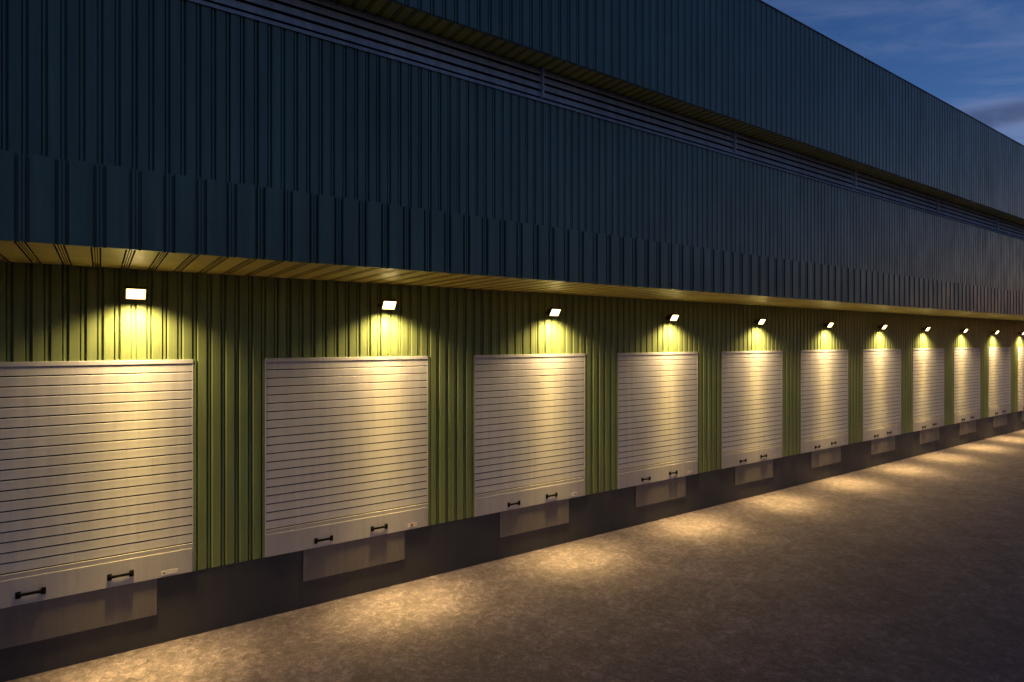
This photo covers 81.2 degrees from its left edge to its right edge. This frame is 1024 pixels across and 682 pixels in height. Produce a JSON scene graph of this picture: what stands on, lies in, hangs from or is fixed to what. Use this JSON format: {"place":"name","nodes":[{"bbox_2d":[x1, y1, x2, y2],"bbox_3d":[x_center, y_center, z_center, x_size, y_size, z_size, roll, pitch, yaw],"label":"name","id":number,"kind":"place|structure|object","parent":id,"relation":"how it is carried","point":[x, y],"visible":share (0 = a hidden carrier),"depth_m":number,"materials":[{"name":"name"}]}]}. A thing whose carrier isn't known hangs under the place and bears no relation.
{"place":"outdoors","nodes":[
{"label":"outdoors","id":0,"kind":"place"},
{"bbox_2d":[6,430,1023,681],"bbox_3d":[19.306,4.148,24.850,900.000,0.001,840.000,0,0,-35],"label":"ground","id":1,"kind":"structure","parent":0,"point":[908,570],"depth_m":9.29,"materials":[{"name":"grey asphalt"}]},
{"bbox_2d":[0,0,1023,681],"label":"warehouse","id":2,"kind":"structure","parent":1,"relation":"on","point":[258,404],"depth_m":9.46,"materials":[{"name":"grey paint"}]},
{"bbox_2d":[0,359,195,608],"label":"roller door","id":3,"kind":"structure","parent":2,"relation":"in","point":[98,458],"depth_m":7.78,"materials":[{"name":"white paint"}]},
{"bbox_2d":[123,286,148,299],"bbox_3d":[-5.009,-0.642,7.953,0.292,0.179,0.217,0,0,-35],"label":"floodlight","id":4,"kind":"object","parent":2,"relation":"attached to","point":[135,293],"visible":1,"depth_m":7.90,"materials":[{"name":"white metal"}]},
{"bbox_2d":[262,356,429,557],"bbox_3d":[-2.608,1.746,9.766,2.778,2.999,0.129,0,0,-35],"label":"roller door","id":5,"kind":"structure","parent":2,"relation":"in","point":[346,440],"depth_m":9.65,"materials":[{"name":"white paint"}]},
{"bbox_2d":[378,299,396,309],"bbox_3d":[-2.072,-0.616,9.977,0.292,0.179,0.217,0,0,-35],"label":"floodlight","id":6,"kind":"object","parent":2,"relation":"attached to","point":[388,304],"visible":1,"depth_m":9.92,"materials":[{"name":"white metal"}]},
{"bbox_2d":[473,353,585,516],"bbox_3d":[0.410,1.746,11.846,2.778,2.999,0.129,0,0,-35],"label":"roller door","id":7,"kind":"structure","parent":2,"relation":"in","point":[529,410],"depth_m":11.74,"materials":[{"name":"white paint"}]},
{"bbox_2d":[545,307,560,316],"bbox_3d":[0.831,-0.593,11.979,0.292,0.179,0.217,0,0,-35],"label":"floodlight","id":8,"kind":"object","parent":2,"relation":"attached to","point":[553,311],"visible":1,"depth_m":11.92,"materials":[{"name":"white metal"}]},
{"bbox_2d":[616,352,697,488],"bbox_3d":[3.428,1.746,13.927,2.778,2.999,0.129,0,0,-35],"label":"roller door","id":9,"kind":"structure","parent":2,"relation":"in","point":[657,392],"depth_m":13.82,"materials":[{"name":"white paint"}]},
{"bbox_2d":[665,313,679,320],"bbox_3d":[3.765,-0.568,14.002,0.293,0.179,0.217,0,0,-35],"label":"floodlight","id":10,"kind":"object","parent":2,"relation":"attached to","point":[672,316],"visible":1,"depth_m":13.95,"materials":[{"name":"white metal"}]},
{"bbox_2d":[720,350,782,468],"bbox_3d":[6.446,1.746,16.008,2.778,2.999,0.129,0,0,-35],"label":"roller door","id":11,"kind":"structure","parent":2,"relation":"in","point":[751,382],"depth_m":15.91,"materials":[{"name":"white paint"}]},
{"bbox_2d":[754,318,765,324],"bbox_3d":[6.631,-0.540,15.978,0.292,0.179,0.217,0,0,-35],"label":"floodlight","id":12,"kind":"object","parent":2,"relation":"attached to","point":[760,321],"visible":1,"depth_m":15.93,"materials":[{"name":"white metal"}]},
{"bbox_2d":[800,350,848,453],"bbox_3d":[9.464,1.746,18.089,2.778,2.999,0.129,0,0,-35],"label":"roller door","id":13,"kind":"structure","parent":2,"relation":"in","point":[824,374],"depth_m":18.01,"materials":[{"name":"white paint"}]},
{"bbox_2d":[823,322,833,327],"bbox_3d":[9.527,-0.507,17.974,0.292,0.179,0.217,0,0,-35],"label":"floodlight","id":14,"kind":"object","parent":2,"relation":"attached to","point":[829,325],"visible":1,"depth_m":17.92,"materials":[{"name":"white metal"}]},
{"bbox_2d":[862,349,900,441],"bbox_3d":[12.483,1.746,20.170,2.778,2.999,0.129,0,0,-35],"label":"roller door","id":15,"kind":"structure","parent":2,"relation":"in","point":[881,368],"depth_m":20.09,"materials":[{"name":"white paint"}]},
{"bbox_2d":[878,324,887,328],"bbox_3d":[12.369,-0.495,19.933,0.292,0.179,0.217,0,0,-35],"label":"floodlight","id":16,"kind":"object","parent":2,"relation":"attached to","point":[883,326],"visible":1,"depth_m":19.87,"materials":[{"name":"white metal"}]},
{"bbox_2d":[921,326,930,330],"bbox_3d":[15.142,-0.469,21.846,0.293,0.179,0.217,0,0,-35],"label":"floodlight","id":17,"kind":"object","parent":2,"relation":"attached to","point":[926,328],"visible":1,"depth_m":21.79,"materials":[{"name":"white metal"}]},
{"bbox_2d":[912,348,943,431],"bbox_3d":[15.501,1.746,22.251,2.778,2.999,0.129,0,0,-35],"label":"roller door","id":18,"kind":"structure","parent":2,"relation":"in","point":[927,363],"depth_m":22.16,"materials":[{"name":"white paint"}]},
{"bbox_2d":[953,348,979,423],"bbox_3d":[18.519,1.746,24.332,2.778,2.999,0.129,0,0,-35],"label":"roller door","id":19,"kind":"structure","parent":2,"relation":"in","point":[966,361],"depth_m":24.25,"materials":[{"name":"white paint"}]},
{"bbox_2d":[988,347,1010,416],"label":"roller door","id":20,"kind":"structure","parent":2,"relation":"in","point":[999,358],"depth_m":26.36,"materials":[{"name":"white paint"}]},
{"bbox_2d":[1017,347,1023,411],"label":"roller door","id":21,"kind":"structure","parent":2,"relation":"in","point":[1020,350],"depth_m":27.91,"materials":[{"name":"white paint"}]},
{"bbox_2d":[762,0,1023,144],"label":"sky","id":22,"kind":"structure","parent":0,"point":[968,55],"materials":[{"name":"blue"}]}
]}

